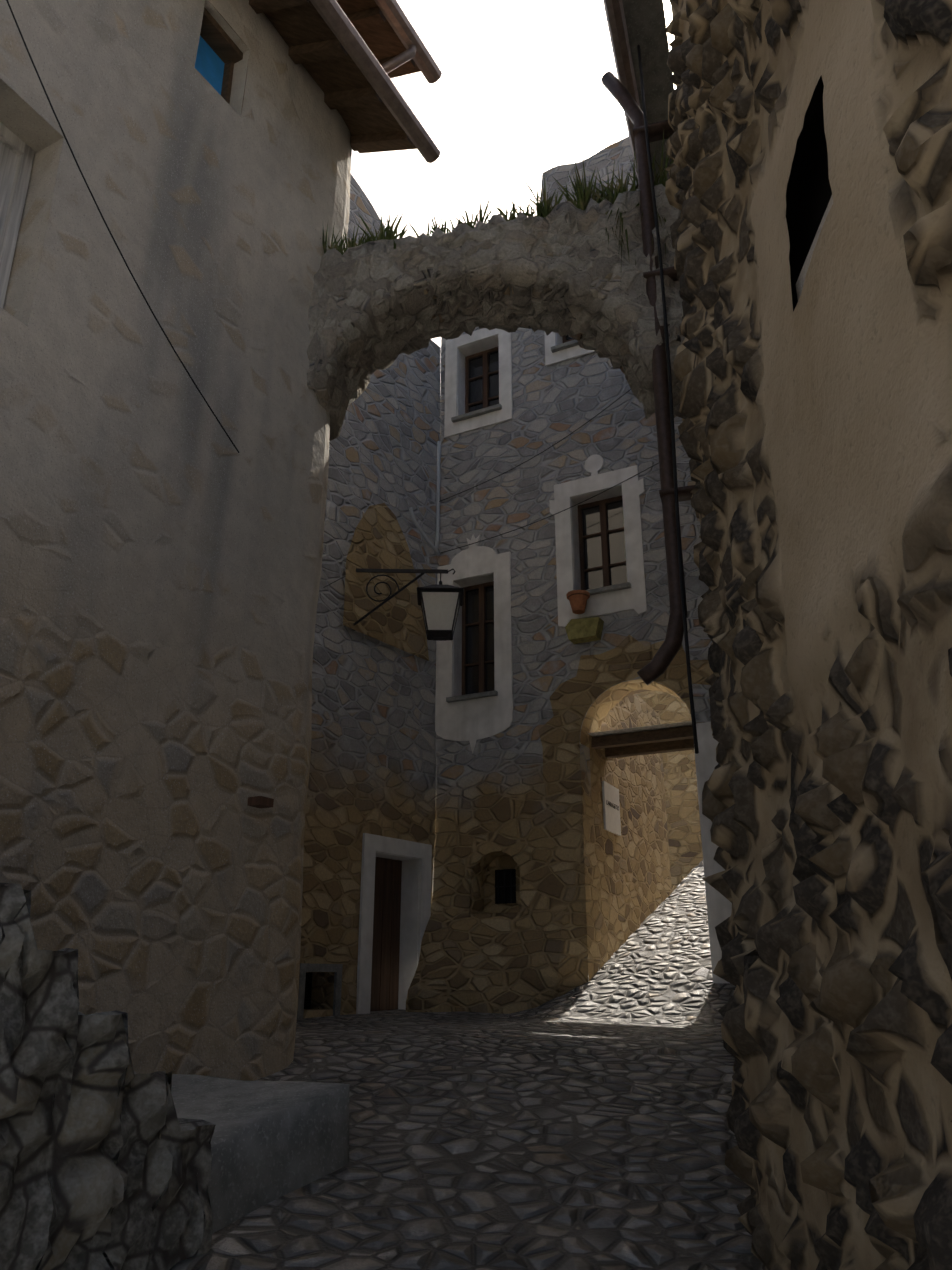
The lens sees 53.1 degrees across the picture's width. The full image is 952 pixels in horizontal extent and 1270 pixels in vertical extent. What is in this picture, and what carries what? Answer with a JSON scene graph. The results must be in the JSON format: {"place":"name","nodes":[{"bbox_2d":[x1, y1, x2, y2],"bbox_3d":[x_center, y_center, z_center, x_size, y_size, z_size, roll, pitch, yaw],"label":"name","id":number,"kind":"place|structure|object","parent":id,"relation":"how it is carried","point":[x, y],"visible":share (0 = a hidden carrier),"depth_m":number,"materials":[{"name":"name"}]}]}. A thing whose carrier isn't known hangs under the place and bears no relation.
{"place":"outdoors","nodes":[
{"label":"outdoors","id":0,"kind":"place"},
{"bbox_2d":[36,860,762,1269],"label":"ground cobbles","id":1,"kind":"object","parent":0,"point":[582,1126],"visible":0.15,"depth_m":4.52,"materials":[{"name":"grey stone"}]},
{"bbox_2d":[0,882,215,1269],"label":"low stone wall","id":2,"kind":"structure","parent":1,"relation":"on","point":[105,1148],"depth_m":2.93,"materials":[{"name":"grey stone"}]},
{"bbox_2d":[0,0,351,1080],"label":"building wall","id":3,"kind":"structure","parent":1,"relation":"on","point":[160,554],"depth_m":5.52,"materials":[{"name":"beige paint"}]},
{"bbox_2d":[0,122,34,307],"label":"window","id":4,"kind":"structure","parent":3,"relation":"in","point":[17,154],"depth_m":5.24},
{"bbox_2d":[6,0,239,452],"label":"cable","id":5,"kind":"object","parent":3,"relation":"attached to","point":[106,223],"visible":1,"depth_m":5.37,"materials":[{"name":"black rubber"}]},
{"bbox_2d":[195,7,242,103],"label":"window","id":6,"kind":"structure","parent":3,"relation":"in","point":[219,54],"depth_m":6.87,"materials":[{"name":"blue glass"}]},
{"bbox_2d":[247,796,273,807],"bbox_3d":[-1.311,1.018,5.796,0.100,0.050,0.120,-10,-22,26],"label":"wall vent","id":7,"kind":"object","parent":3,"relation":"attached to","point":[260,802],"visible":0.93,"depth_m":5.76,"materials":[{"name":"brown metal"}]},
{"bbox_2d":[212,0,441,111],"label":"building roof","id":8,"kind":"structure","parent":3,"relation":"on","point":[385,29],"depth_m":8.07,"materials":[{"name":"brown wood"}]},
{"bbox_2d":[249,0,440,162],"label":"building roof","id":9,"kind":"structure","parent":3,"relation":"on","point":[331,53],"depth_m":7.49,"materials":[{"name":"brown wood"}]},
{"bbox_2d":[381,44,416,73],"bbox_3d":[-0.766,-4.675,7.982,0.530,0.715,0.138,-5,-20,12],"label":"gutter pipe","id":10,"kind":"object","parent":9,"relation":"on","point":[400,59],"visible":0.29,"depth_m":8.02,"materials":[{"name":"metal"}]},
{"bbox_2d":[307,184,684,440],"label":"arch","id":11,"kind":"structure","parent":3,"relation":"attached to","point":[372,270],"depth_m":7.29,"materials":[{"name":"stone"}]},
{"bbox_2d":[309,243,680,407],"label":"arch voussoirs","id":12,"kind":"object","parent":11,"relation":"attached to","point":[420,281],"visible":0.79,"depth_m":7.30,"materials":[{"name":"stone"}]},
{"bbox_2d":[320,133,673,265],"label":"arch grass tufts","id":13,"kind":"object","parent":11,"relation":"attached to","point":[583,194],"visible":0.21,"depth_m":7.46,"materials":[{"name":"green plant"}]},
{"bbox_2d":[171,1074,349,1232],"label":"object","id":14,"kind":"object","parent":1,"relation":"on","point":[271,1141],"visible":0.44,"depth_m":3.91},
{"bbox_2d":[300,174,440,1017],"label":"building wall","id":15,"kind":"structure","parent":1,"relation":"on","point":[373,757],"depth_m":10.04,"materials":[{"name":"stone"}]},
{"bbox_2d":[297,963,342,1018],"bbox_3d":[-1.528,3.328,8.574,0.340,0.690,0.540,-14,-24,33],"label":"surround","id":16,"kind":"object","parent":15,"relation":"attached to","point":[307,970],"visible":0.48,"depth_m":8.65,"materials":[{"name":"grey stone"}]},
{"bbox_2d":[343,503,428,660],"bbox_3d":[-0.948,-0.676,10.586,0.001,1.650,1.440,-14,-24,33],"label":"exposed stone patch","id":17,"kind":"object","parent":15,"relation":"attached to","point":[380,542],"visible":0.9,"depth_m":10.48,"materials":[{"name":"stone"}]},
{"bbox_2d":[356,833,431,1013],"bbox_3d":[-0.900,3.075,9.562,0.280,2.000,1.080,-14,-24,33],"label":"door frame","id":18,"kind":"object","parent":15,"relation":"attached to","point":[415,888],"visible":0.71,"depth_m":9.77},
{"bbox_2d":[370,857,401,1010],"bbox_3d":[-1.029,3.134,9.637,0.065,1.740,0.740,-14,-24,33],"label":"door leaf","id":19,"kind":"object","parent":18,"relation":"in","point":[386,946],"visible":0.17,"depth_m":9.77,"materials":[{"name":"brown wood"}]},
{"bbox_2d":[324,568,463,640],"bbox_3d":[-0.844,-0.365,9.963,1.467,0.820,0.524,2,-20,-6],"label":"street lantern with bracket","id":20,"kind":"object","parent":15,"relation":"attached to","point":[440,603],"visible":0.96,"depth_m":9.83,"materials":[{"name":"metal"}]},
{"bbox_2d":[406,136,712,1013],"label":"building facade","id":21,"kind":"structure","parent":1,"relation":"on","point":[492,794],"depth_m":10.31,"materials":[{"name":"stone"}]},
{"bbox_2d":[472,851,523,916],"bbox_3d":[0.265,2.614,9.947,0.660,0.690,0.350,-10,-22,25],"label":"wall niche","id":22,"kind":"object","parent":21,"relation":"attached to","point":[496,882],"depth_m":10.08,"materials":[{"name":"stone"}]},
{"bbox_2d":[409,389,658,554],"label":"cables","id":23,"kind":"object","parent":21,"relation":"attached to","point":[429,542],"visible":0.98,"depth_m":11.35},
{"bbox_2d":[435,328,646,752],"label":"window surrounds","id":24,"kind":"object","parent":21,"relation":"attached to","point":[471,718],"visible":0.79,"depth_m":10.80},
{"bbox_2d":[565,590,603,643],"bbox_3d":[1.125,-0.201,10.157,0.390,0.485,0.324,-10,-22,25],"label":"flower pot","id":25,"kind":"object","parent":24,"relation":"on","point":[581,630],"visible":1,"depth_m":10.11,"materials":[{"name":"ceramic"}]},
{"bbox_2d":[462,335,626,694],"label":"windows","id":26,"kind":"structure","parent":21,"relation":"in","point":[602,552],"depth_m":11.00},
{"bbox_2d":[454,635,712,941],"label":"ochre building rings","id":27,"kind":"object","parent":21,"relation":"attached to","point":[628,657],"visible":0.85,"depth_m":9.91,"materials":[{"name":"stone"}]},
{"bbox_2d":[580,679,690,750],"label":"arch","id":28,"kind":"structure","parent":21,"relation":"attached to","point":[604,704],"depth_m":10.08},
{"bbox_2d":[588,692,693,969],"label":"building passage tunnel","id":29,"kind":"structure","parent":1,"relation":"on","point":[633,739],"depth_m":10.79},
{"bbox_2d":[602,781,620,835],"bbox_3d":[1.495,1.915,10.498,0.025,0.520,0.550,-9,-22,23],"label":"sign","id":30,"kind":"object","parent":29,"relation":"attached to","point":[611,816],"visible":1,"depth_m":10.45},
{"bbox_2d":[606,800,618,810],"bbox_3d":[1.509,1.881,10.503,0.007,0.050,0.466,-9,-22,24],"label":"sign lettering","id":31,"kind":"object","parent":30,"relation":"attached to","point":[610,803],"visible":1,"depth_m":10.44},
{"bbox_2d":[694,722,731,982],"bbox_3d":[2.574,2.348,8.879,0.753,3.100,0.485,-10,-22,25],"label":"door frame","id":32,"kind":"object","parent":29,"relation":"attached to","point":[719,907],"visible":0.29,"depth_m":8.92,"materials":[{"name":"paint"}]},
{"bbox_2d":[583,686,702,944],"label":"stone wall","id":33,"kind":"structure","parent":1,"relation":"on","point":[683,822],"depth_m":16.78,"materials":[{"name":"stone"}]},
{"bbox_2d":[665,0,951,1269],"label":"building wall","id":34,"kind":"structure","parent":1,"relation":"on","point":[815,430],"depth_m":2.44,"materials":[{"name":"brown stone"}]},
{"bbox_2d":[601,45,698,753],"bbox_3d":[1.293,-1.983,6.776,0.570,5.800,0.213,-6,-21,16],"label":"drainpipe","id":35,"kind":"object","parent":34,"relation":"attached to","point":[671,492],"visible":0.96,"depth_m":6.60,"materials":[{"name":"brown metal"}]},
{"bbox_2d":[786,76,832,311],"bbox_3d":[1.064,-1.235,2.689,0.190,2.000,2.400,-1,-20,2],"label":"wall opening","id":36,"kind":"object","parent":34,"relation":"in","point":[809,200],"depth_m":3.08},
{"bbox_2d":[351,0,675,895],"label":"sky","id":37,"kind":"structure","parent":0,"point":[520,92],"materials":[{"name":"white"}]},
{"bbox_2d":[603,0,673,182],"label":"roof eave","id":38,"kind":"object","parent":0,"point":[632,24],"visible":0.27,"depth_m":7.75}
]}

